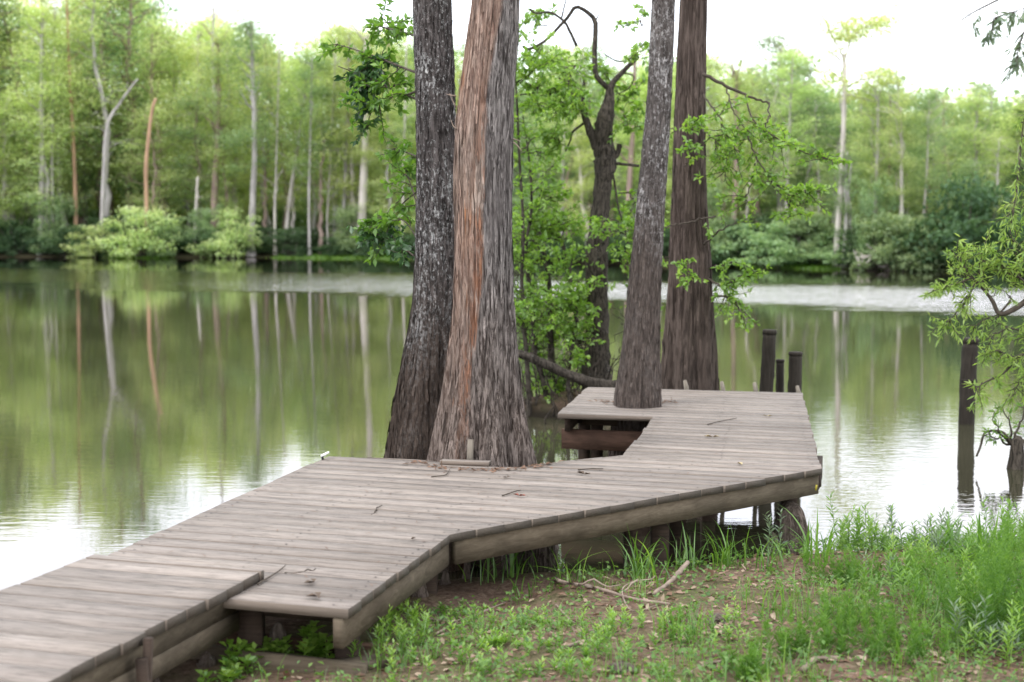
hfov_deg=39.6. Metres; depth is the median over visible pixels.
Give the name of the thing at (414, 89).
tree
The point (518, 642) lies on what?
weed
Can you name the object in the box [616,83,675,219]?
tree
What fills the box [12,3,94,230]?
tree
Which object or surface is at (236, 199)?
tree
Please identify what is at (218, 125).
tree
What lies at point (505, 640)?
weed
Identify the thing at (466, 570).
cypress knee
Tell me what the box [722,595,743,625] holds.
weed
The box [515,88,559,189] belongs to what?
tree
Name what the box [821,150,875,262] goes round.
tree
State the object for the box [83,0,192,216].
tree
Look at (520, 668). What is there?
weed
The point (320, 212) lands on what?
tree
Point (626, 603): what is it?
stick
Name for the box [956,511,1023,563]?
grass clump
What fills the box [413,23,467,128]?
tree
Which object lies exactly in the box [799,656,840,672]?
stick
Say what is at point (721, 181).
tree
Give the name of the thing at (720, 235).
bush
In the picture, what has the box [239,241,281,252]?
bush
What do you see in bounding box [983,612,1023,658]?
weed
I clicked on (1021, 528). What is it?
weed
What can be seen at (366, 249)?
bush
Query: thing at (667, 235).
bush
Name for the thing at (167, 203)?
tree
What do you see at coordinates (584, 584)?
stick
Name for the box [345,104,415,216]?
tree
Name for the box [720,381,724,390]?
stake
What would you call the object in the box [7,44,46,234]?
tree
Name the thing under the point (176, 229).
bush
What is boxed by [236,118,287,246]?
tree
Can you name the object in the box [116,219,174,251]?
bush
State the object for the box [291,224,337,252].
bush
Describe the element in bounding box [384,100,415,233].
tree
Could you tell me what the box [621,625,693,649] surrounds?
weed
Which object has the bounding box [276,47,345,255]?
tree
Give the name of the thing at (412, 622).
weed
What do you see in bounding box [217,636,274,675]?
weed
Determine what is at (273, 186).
tree
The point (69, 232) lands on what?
bush
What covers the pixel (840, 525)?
weed
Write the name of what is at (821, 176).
tree
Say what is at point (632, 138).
tree
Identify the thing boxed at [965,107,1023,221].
tree
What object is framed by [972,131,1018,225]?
tree
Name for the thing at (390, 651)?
weed
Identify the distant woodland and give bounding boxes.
[0,1,1023,241]
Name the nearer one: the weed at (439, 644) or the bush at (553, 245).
the weed at (439, 644)
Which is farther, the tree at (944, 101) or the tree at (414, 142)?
the tree at (414, 142)
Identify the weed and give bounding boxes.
[196,660,246,681]
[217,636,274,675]
[264,638,293,653]
[275,620,343,658]
[347,604,408,656]
[368,597,420,632]
[370,612,427,644]
[375,638,435,681]
[386,602,434,642]
[397,618,456,646]
[406,635,468,665]
[437,598,488,620]
[444,604,477,642]
[457,641,509,673]
[464,606,515,631]
[474,656,543,679]
[475,627,511,648]
[487,604,574,631]
[512,628,554,652]
[519,614,567,628]
[534,647,596,675]
[536,614,591,652]
[554,637,612,660]
[576,604,618,636]
[578,621,613,648]
[586,634,670,675]
[617,604,645,630]
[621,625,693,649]
[653,607,676,638]
[667,599,713,624]
[674,612,732,654]
[710,623,750,650]
[716,660,764,679]
[719,631,776,681]
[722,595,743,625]
[759,508,786,555]
[759,601,859,662]
[800,543,881,588]
[800,579,919,646]
[810,513,853,548]
[825,529,864,550]
[826,491,872,550]
[834,510,876,549]
[834,513,884,552]
[834,603,953,665]
[836,504,899,552]
[856,544,956,584]
[856,550,924,603]
[858,549,907,582]
[864,505,897,549]
[866,520,917,551]
[882,539,949,589]
[884,532,939,562]
[907,513,946,545]
[907,513,984,546]
[907,517,1023,651]
[913,519,961,551]
[919,614,988,655]
[928,557,979,585]
[929,507,952,541]
[929,523,967,560]
[931,498,1023,603]
[948,594,1009,656]
[951,576,997,623]
[952,558,982,604]
[955,598,1023,666]
[956,543,997,570]
[957,565,1005,625]
[962,526,990,560]
[972,534,1001,558]
[978,592,1023,634]
[980,497,1022,536]
[981,517,1020,543]
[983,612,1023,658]
[988,517,1023,546]
[997,495,1021,532]
[999,498,1023,547]
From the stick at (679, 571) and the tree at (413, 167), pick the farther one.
the tree at (413, 167)
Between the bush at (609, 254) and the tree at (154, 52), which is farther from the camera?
the tree at (154, 52)
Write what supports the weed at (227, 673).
on the ground at (460, 589)
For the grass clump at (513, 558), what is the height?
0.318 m
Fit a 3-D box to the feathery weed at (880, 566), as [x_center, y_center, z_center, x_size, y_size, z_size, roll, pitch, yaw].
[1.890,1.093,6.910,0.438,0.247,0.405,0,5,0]
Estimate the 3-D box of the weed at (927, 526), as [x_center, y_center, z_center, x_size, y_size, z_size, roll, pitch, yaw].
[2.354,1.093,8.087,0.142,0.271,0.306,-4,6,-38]
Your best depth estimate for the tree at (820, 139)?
78.50 m
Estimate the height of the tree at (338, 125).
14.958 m
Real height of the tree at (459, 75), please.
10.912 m
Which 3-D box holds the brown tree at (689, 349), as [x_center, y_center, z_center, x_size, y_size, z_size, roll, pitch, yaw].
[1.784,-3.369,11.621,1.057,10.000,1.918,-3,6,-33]
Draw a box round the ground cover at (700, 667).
[200,532,1023,681]
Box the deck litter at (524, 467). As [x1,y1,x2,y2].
[164,389,816,597]
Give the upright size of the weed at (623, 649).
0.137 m
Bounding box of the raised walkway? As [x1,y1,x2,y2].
[0,554,263,681]
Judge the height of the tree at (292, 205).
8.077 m
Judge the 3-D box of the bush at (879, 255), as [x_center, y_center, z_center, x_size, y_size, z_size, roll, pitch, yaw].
[15.691,-3.953,57.924,3.747,2.730,4.589,-3,5,-28]
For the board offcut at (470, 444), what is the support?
on the boardwalk
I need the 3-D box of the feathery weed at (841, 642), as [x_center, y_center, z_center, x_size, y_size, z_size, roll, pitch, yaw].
[1.127,1.125,5.538,0.344,0.197,0.377,-1,5,-17]
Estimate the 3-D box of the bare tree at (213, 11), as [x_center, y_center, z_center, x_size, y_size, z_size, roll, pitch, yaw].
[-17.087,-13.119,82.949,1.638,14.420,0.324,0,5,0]
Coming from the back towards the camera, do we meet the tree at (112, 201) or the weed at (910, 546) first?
the tree at (112, 201)
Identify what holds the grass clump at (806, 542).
on the ground at (460, 589)
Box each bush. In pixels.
[0,218,44,255]
[0,224,23,252]
[0,224,44,250]
[21,192,82,254]
[33,224,98,256]
[55,224,86,247]
[59,224,119,257]
[73,214,132,240]
[85,238,152,256]
[86,222,141,254]
[87,205,180,257]
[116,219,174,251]
[142,215,192,257]
[147,234,196,252]
[171,229,202,251]
[182,206,262,257]
[182,230,255,252]
[183,204,221,255]
[196,223,277,249]
[237,225,272,252]
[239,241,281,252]
[261,227,312,256]
[274,237,325,252]
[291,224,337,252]
[312,236,348,255]
[328,202,369,254]
[333,229,360,253]
[346,241,390,256]
[383,233,414,251]
[393,233,414,252]
[512,195,552,249]
[530,239,583,260]
[546,235,586,260]
[562,235,626,259]
[567,237,623,250]
[607,228,665,259]
[630,228,668,256]
[662,228,669,256]
[706,179,740,264]
[710,218,759,261]
[710,243,756,265]
[711,211,798,259]
[711,217,829,267]
[735,227,797,259]
[752,217,830,255]
[758,218,831,255]
[771,231,856,265]
[779,210,840,265]
[820,223,861,256]
[828,228,861,266]
[843,174,904,269]
[846,210,950,271]
[860,212,956,270]
[878,233,978,268]
[886,171,1023,273]
[909,228,956,268]
[927,239,1013,270]
[933,219,1009,251]
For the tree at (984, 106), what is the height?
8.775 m
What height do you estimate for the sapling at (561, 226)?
2.779 m
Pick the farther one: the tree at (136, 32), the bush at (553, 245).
the tree at (136, 32)
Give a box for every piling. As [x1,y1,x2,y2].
[759,329,776,391]
[776,359,784,391]
[787,351,802,392]
[958,337,978,424]
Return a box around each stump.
[774,501,810,554]
[976,400,1023,469]
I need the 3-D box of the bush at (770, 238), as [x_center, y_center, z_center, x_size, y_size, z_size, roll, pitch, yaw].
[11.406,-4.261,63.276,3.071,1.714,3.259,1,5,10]
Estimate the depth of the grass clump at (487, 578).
6.88 m
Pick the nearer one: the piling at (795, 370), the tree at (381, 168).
the piling at (795, 370)
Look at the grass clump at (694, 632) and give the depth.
5.77 m
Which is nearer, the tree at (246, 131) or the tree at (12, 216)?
the tree at (12, 216)
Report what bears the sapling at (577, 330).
on the islet
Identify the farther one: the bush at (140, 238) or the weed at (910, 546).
the bush at (140, 238)
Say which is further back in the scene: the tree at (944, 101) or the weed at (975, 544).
the tree at (944, 101)
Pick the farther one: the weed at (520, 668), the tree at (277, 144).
the tree at (277, 144)
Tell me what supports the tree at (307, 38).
on the ground at (460, 589)
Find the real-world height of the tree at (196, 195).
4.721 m
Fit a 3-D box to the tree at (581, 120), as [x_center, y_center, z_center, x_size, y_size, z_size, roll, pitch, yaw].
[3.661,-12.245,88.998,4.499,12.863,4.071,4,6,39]
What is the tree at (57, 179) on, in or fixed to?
on the ground at (460, 589)
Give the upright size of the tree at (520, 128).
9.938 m
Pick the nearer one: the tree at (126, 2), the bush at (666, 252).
the bush at (666, 252)
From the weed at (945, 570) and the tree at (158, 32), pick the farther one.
the tree at (158, 32)
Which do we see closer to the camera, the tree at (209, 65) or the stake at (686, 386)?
the stake at (686, 386)
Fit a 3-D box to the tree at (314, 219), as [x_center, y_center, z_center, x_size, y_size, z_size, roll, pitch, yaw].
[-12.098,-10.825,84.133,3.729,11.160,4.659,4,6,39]
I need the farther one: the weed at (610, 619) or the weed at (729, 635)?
the weed at (610, 619)
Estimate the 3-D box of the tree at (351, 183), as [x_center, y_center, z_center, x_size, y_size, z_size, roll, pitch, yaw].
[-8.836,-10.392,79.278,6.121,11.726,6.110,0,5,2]
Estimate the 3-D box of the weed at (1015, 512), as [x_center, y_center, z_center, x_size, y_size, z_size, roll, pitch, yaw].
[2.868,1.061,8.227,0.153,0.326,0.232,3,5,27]
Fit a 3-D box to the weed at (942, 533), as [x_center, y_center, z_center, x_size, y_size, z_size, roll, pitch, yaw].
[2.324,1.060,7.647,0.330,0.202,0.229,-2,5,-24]
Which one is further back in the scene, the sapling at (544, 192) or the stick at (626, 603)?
the sapling at (544, 192)
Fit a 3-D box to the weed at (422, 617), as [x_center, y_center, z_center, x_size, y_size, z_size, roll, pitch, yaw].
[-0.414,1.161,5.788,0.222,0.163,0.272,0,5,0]
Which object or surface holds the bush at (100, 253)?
on the ground at (460, 589)
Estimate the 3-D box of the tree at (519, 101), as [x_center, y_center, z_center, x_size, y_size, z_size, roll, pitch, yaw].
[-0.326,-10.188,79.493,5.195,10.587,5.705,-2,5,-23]
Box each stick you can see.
[418,609,489,621]
[435,602,505,634]
[548,571,669,604]
[555,604,575,622]
[565,625,608,648]
[621,579,655,611]
[652,560,689,594]
[687,659,743,675]
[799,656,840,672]
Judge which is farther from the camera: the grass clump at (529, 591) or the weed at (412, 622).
the grass clump at (529, 591)
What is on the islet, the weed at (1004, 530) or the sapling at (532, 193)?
the sapling at (532, 193)
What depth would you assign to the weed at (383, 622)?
5.51 m
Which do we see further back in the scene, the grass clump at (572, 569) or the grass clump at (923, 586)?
the grass clump at (572, 569)
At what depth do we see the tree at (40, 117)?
79.87 m
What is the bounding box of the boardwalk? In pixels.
[108,387,822,673]
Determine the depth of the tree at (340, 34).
78.86 m
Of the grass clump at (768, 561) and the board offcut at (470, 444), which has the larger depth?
the board offcut at (470, 444)
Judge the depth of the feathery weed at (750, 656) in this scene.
5.22 m
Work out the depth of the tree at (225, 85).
97.30 m
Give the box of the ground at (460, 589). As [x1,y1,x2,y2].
[0,221,1023,681]
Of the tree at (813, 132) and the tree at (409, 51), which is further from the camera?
the tree at (409, 51)
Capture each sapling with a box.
[512,29,569,415]
[512,116,573,399]
[512,200,587,390]
[513,179,611,392]
[516,285,584,403]
[531,233,615,404]
[580,201,670,371]
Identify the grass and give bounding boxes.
[104,251,849,269]
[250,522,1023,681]
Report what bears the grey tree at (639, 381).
on the ground at (460, 589)
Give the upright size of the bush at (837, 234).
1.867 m
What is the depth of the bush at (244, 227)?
81.22 m
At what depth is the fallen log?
14.24 m
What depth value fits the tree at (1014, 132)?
62.97 m
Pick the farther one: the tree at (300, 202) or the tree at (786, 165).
the tree at (300, 202)
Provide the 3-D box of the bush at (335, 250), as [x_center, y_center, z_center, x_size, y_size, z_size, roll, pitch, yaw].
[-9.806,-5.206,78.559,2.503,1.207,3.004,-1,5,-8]
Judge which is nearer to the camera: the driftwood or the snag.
the driftwood
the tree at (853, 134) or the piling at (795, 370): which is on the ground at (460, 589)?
the tree at (853, 134)
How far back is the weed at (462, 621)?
5.83 m
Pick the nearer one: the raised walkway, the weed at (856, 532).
the raised walkway
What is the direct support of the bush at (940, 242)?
on the ground at (460, 589)
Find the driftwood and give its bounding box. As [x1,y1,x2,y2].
[853,244,891,267]
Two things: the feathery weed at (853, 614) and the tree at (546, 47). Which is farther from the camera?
the tree at (546, 47)
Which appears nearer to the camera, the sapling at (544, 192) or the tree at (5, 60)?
the sapling at (544, 192)
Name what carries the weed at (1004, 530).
on the ground at (460, 589)
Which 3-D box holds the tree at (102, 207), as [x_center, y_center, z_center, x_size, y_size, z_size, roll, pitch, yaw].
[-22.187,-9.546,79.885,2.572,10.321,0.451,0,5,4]
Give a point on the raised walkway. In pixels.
(98, 618)
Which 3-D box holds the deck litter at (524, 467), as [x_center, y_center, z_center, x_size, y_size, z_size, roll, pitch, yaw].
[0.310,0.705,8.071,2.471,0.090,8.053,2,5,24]
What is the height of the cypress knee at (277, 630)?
0.175 m
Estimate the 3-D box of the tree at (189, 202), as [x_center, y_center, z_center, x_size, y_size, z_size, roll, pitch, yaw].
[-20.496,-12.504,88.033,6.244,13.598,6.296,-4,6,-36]
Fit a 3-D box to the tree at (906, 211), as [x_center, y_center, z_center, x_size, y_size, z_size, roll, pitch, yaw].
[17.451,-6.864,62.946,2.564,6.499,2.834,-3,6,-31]
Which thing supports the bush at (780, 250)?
on the ground at (460, 589)
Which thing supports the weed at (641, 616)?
on the ground at (460, 589)
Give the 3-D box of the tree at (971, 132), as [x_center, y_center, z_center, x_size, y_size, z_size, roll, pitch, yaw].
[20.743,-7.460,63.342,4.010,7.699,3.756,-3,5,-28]
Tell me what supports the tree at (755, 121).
on the ground at (460, 589)
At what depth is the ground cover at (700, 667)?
5.71 m
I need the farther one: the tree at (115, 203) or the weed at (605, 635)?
the tree at (115, 203)
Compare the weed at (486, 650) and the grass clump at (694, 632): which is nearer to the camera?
the weed at (486, 650)
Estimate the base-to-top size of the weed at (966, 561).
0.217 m
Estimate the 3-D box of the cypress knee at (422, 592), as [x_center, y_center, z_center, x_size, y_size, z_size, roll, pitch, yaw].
[-0.423,1.147,6.536,0.086,0.140,0.086,4,6,37]
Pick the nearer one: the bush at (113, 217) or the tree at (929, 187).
the tree at (929, 187)
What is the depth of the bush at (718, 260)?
62.68 m
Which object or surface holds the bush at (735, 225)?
on the ground at (460, 589)
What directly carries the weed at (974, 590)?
on the ground at (460, 589)
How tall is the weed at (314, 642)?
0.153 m
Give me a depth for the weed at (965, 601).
5.95 m
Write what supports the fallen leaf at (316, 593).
on the boardwalk
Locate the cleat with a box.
[320,451,328,459]
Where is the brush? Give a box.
[520,350,619,423]
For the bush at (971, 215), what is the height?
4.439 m
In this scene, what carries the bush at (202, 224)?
on the ground at (460, 589)
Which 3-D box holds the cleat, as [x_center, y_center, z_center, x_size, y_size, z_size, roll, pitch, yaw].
[-1.104,0.680,8.389,0.015,0.054,0.060,5,7,44]
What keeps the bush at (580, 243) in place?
on the ground at (460, 589)
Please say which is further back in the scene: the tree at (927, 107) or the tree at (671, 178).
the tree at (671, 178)
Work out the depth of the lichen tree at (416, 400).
9.27 m
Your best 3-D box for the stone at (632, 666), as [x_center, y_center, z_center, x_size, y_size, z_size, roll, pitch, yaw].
[0.412,1.239,5.306,0.119,0.080,0.126,0,5,0]
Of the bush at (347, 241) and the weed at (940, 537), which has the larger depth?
the bush at (347, 241)
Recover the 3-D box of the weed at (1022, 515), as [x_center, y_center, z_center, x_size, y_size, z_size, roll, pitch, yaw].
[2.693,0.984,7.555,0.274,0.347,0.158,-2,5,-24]
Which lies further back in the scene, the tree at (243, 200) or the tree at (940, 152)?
the tree at (243, 200)
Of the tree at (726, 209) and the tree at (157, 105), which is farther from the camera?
the tree at (157, 105)
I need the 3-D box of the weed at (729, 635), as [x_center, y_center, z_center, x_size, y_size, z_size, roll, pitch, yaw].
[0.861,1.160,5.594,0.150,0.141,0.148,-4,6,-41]
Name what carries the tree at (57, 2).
on the ground at (460, 589)
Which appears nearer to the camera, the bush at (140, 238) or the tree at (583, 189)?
the tree at (583, 189)
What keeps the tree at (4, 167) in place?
on the ground at (460, 589)
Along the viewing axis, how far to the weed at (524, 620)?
6.03 m
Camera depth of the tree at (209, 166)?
84.46 m
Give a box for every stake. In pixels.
[683,380,688,389]
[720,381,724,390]
[753,382,757,391]
[795,385,800,392]
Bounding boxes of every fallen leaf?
[304,578,315,582]
[307,592,322,597]
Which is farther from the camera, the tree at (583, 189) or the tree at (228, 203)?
the tree at (228, 203)
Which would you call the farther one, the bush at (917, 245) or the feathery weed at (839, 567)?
the bush at (917, 245)
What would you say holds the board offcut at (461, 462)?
on the boardwalk
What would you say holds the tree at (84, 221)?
on the ground at (460, 589)
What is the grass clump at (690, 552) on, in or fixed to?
on the ground at (460, 589)
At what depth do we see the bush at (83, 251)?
78.70 m
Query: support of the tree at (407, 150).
on the ground at (460, 589)
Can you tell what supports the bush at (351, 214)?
on the ground at (460, 589)
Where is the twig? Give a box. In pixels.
[257,565,285,584]
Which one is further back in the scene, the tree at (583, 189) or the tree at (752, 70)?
the tree at (752, 70)
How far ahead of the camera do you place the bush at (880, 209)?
58.44 m
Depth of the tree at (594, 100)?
74.59 m
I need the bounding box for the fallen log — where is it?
[518,349,616,387]
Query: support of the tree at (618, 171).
on the ground at (460, 589)
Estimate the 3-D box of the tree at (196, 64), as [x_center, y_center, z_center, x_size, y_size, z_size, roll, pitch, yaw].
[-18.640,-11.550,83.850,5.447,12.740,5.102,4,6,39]
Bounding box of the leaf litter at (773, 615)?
[255,545,1023,681]
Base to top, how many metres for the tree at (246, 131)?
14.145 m
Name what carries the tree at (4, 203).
on the ground at (460, 589)
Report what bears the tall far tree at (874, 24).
on the ground at (460, 589)
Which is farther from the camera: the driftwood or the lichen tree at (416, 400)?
the driftwood
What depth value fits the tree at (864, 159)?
63.09 m
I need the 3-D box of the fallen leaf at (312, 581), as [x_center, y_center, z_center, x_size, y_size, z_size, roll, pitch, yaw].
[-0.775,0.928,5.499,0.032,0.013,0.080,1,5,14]
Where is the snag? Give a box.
[144,98,156,232]
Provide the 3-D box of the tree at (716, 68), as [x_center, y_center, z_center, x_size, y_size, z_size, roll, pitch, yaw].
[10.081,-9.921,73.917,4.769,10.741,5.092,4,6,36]
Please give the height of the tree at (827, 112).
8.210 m
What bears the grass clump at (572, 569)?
on the ground at (460, 589)
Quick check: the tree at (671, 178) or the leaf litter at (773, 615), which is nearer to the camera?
the leaf litter at (773, 615)
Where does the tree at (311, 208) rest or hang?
on the ground at (460, 589)
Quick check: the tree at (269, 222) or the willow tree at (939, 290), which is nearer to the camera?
the willow tree at (939, 290)
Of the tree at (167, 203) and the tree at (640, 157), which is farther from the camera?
the tree at (167, 203)
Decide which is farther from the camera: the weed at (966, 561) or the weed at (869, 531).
the weed at (869, 531)
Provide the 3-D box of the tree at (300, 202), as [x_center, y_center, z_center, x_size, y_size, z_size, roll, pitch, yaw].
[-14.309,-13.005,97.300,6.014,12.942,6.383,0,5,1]
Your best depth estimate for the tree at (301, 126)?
79.27 m
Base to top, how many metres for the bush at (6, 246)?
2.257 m
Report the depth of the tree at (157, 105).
92.23 m
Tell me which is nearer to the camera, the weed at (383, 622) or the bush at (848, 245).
the weed at (383, 622)
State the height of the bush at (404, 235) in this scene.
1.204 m
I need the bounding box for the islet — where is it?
[524,390,581,418]
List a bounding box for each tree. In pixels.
[0,0,33,218]
[0,0,70,231]
[0,0,100,222]
[0,0,108,254]
[0,48,34,218]
[0,58,92,253]
[0,90,35,235]
[0,96,30,222]
[1,0,96,226]
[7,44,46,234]
[7,60,112,225]
[10,0,97,211]
[11,31,124,224]
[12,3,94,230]
[14,6,118,223]
[28,0,112,224]
[31,0,177,217]
[33,0,123,224]
[36,0,208,214]
[48,0,159,216]
[48,13,151,213]
[62,2,169,218]
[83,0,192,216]
[92,1,193,206]
[96,7,212,216]
[99,79,138,237]
[99,100,197,215]
[109,24,208,212]
[124,11,181,207]
[124,25,221,230]
[140,13,240,229]
[148,37,236,221]
[149,2,260,225]
[153,88,230,217]
[156,9,258,224]
[175,20,266,227]
[180,116,262,226]
[181,13,260,226]
[182,5,302,256]
[190,23,265,225]
[191,177,199,252]
[203,0,230,167]
[211,41,310,244]
[222,34,298,220]
[230,55,269,226]
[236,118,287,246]
[239,27,318,228]
[243,43,325,191]
[244,66,288,232]
[246,44,317,254]
[258,58,349,232]
[263,57,343,226]
[264,114,313,231]
[265,33,345,252]
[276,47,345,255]
[281,65,328,233]
[287,21,355,236]
[290,114,347,254]
[292,17,358,237]
[301,18,409,220]
[302,14,397,230]
[304,52,395,226]
[307,32,357,249]
[307,34,375,195]
[312,0,455,459]
[316,47,371,228]
[322,19,403,255]
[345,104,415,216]
[348,50,414,212]
[351,17,414,225]
[356,41,409,202]
[371,28,464,214]
[376,37,414,234]
[377,39,415,229]
[379,60,457,223]
[383,20,464,185]
[383,56,415,232]
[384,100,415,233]
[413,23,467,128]
[427,0,558,574]
[455,64,524,192]
[512,81,543,210]
[513,64,538,193]
[513,127,558,250]
[514,0,649,390]
[514,56,535,206]
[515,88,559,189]
[516,39,597,236]
[516,42,594,238]
[519,72,583,239]
[537,34,636,215]
[537,117,590,235]
[538,41,592,231]
[546,110,624,245]
[549,41,606,241]
[569,72,600,242]
[576,73,645,242]
[577,59,639,222]
[583,70,640,240]
[583,76,645,222]
[586,36,673,260]
[608,0,674,456]
[610,134,672,236]
[613,69,673,227]
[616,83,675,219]
[625,43,748,220]
[627,73,706,221]
[661,0,853,390]
[666,123,714,218]
[667,48,748,222]
[706,55,748,226]
[706,55,786,230]
[706,129,740,223]
[707,85,775,223]
[710,65,780,223]
[719,66,809,230]
[719,105,780,226]
[720,23,838,219]
[730,53,781,217]
[748,45,833,211]
[748,47,835,215]
[753,87,842,218]
[760,101,839,210]
[765,74,862,243]
[766,142,822,241]
[770,97,851,218]
[800,0,910,267]
[800,82,860,223]
[806,160,834,232]
[809,98,849,221]
[819,87,884,205]
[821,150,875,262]
[824,104,913,230]
[828,88,907,221]
[834,63,953,216]
[835,76,915,217]
[839,148,850,267]
[849,151,915,221]
[857,85,930,212]
[860,82,911,218]
[863,87,942,232]
[863,111,942,212]
[887,81,966,216]
[894,114,944,214]
[897,106,955,217]
[903,80,962,210]
[903,95,954,216]
[910,95,986,207]
[916,102,960,208]
[918,113,1023,417]
[936,74,1023,216]
[936,156,1001,239]
[939,89,1009,214]
[941,79,1012,196]
[951,0,1023,84]
[959,89,1023,218]
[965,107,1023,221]
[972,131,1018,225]
[980,83,1023,229]
[994,162,1023,230]
[999,93,1023,198]
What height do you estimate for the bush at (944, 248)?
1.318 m
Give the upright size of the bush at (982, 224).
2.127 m
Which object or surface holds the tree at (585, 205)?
on the ground at (460, 589)
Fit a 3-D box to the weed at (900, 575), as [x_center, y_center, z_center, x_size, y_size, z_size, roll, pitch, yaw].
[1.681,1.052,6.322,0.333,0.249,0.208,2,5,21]
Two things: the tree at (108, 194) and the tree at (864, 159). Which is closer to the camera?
the tree at (864, 159)
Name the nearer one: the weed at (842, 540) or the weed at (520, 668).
the weed at (520, 668)
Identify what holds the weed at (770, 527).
on the ground at (460, 589)
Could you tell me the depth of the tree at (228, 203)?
81.03 m
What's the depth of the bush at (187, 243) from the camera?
79.46 m
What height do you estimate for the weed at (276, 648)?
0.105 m
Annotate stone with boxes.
[607,661,637,673]
[706,613,731,624]
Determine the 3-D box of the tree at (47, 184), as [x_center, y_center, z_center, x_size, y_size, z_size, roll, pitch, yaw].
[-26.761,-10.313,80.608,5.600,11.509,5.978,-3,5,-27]
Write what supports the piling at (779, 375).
in the water
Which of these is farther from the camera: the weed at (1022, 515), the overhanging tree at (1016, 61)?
the weed at (1022, 515)
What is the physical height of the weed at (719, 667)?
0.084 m
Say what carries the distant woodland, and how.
on the ground at (460, 589)
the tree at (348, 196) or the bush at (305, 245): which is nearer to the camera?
the bush at (305, 245)
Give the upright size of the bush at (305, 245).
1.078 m
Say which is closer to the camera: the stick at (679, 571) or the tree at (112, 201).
the stick at (679, 571)
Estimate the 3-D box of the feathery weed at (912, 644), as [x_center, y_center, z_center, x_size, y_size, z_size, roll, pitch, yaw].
[1.513,1.132,5.462,0.450,0.224,0.374,-2,5,-24]
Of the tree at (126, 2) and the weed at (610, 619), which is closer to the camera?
the weed at (610, 619)
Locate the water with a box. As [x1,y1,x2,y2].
[0,257,1023,589]
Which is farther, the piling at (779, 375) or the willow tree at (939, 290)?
the piling at (779, 375)
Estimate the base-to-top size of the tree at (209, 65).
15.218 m
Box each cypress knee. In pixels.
[152,677,160,681]
[196,651,216,667]
[269,622,290,653]
[411,584,428,597]
[439,569,450,584]
[462,562,470,578]
[763,532,781,555]
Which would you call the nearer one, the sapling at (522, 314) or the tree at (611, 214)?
the sapling at (522, 314)
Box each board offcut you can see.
[440,459,490,466]
[467,439,473,459]
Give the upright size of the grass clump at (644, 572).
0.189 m
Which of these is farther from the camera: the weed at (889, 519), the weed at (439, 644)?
the weed at (889, 519)
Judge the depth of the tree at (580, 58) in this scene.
75.14 m
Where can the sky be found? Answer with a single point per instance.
(927, 41)
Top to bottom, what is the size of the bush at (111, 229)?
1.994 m
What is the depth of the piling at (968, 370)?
14.12 m
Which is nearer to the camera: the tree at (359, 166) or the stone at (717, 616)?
the stone at (717, 616)
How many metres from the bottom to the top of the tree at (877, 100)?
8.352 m
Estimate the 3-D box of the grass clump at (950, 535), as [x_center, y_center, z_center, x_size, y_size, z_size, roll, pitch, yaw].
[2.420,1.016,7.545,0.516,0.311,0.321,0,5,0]
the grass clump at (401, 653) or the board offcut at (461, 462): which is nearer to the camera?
the grass clump at (401, 653)
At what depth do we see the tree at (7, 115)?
91.24 m
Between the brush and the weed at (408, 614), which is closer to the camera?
the weed at (408, 614)
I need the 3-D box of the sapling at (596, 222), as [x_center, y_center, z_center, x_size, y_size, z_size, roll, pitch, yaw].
[1.309,-0.223,14.843,0.952,2.520,1.273,3,6,31]
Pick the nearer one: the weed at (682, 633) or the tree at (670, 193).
the weed at (682, 633)
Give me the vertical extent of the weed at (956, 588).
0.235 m
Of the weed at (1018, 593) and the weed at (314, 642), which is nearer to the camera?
the weed at (314, 642)
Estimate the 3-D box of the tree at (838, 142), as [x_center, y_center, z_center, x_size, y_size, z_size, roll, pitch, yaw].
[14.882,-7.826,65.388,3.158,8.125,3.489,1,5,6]
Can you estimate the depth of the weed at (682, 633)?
5.66 m
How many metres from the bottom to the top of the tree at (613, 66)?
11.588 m
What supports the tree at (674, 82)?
on the ground at (460, 589)
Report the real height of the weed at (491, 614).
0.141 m
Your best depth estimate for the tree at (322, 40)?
84.38 m
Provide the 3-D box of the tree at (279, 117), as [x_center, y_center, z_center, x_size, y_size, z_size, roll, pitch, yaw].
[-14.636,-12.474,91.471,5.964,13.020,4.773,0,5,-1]
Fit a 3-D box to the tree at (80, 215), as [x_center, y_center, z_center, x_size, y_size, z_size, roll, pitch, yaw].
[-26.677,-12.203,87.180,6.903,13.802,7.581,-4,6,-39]
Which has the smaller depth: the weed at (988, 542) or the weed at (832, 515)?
the weed at (988, 542)
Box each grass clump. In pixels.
[333,617,480,677]
[457,553,528,584]
[487,550,537,578]
[498,560,565,597]
[534,547,605,586]
[604,526,662,581]
[620,551,671,587]
[625,523,730,570]
[635,593,741,646]
[701,519,767,569]
[706,632,870,681]
[738,530,818,573]
[739,573,829,623]
[783,507,851,566]
[872,568,938,607]
[912,507,999,555]
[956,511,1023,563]
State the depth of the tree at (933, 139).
69.00 m
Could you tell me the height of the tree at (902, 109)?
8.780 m
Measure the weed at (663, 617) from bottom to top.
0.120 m
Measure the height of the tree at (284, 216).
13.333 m
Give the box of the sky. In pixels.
[2,0,1023,153]
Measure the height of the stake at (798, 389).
0.389 m
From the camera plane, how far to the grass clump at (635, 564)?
7.09 m
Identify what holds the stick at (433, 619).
on the ground at (460, 589)
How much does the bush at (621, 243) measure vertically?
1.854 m
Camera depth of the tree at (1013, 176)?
57.86 m
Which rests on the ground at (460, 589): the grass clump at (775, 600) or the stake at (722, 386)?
the grass clump at (775, 600)

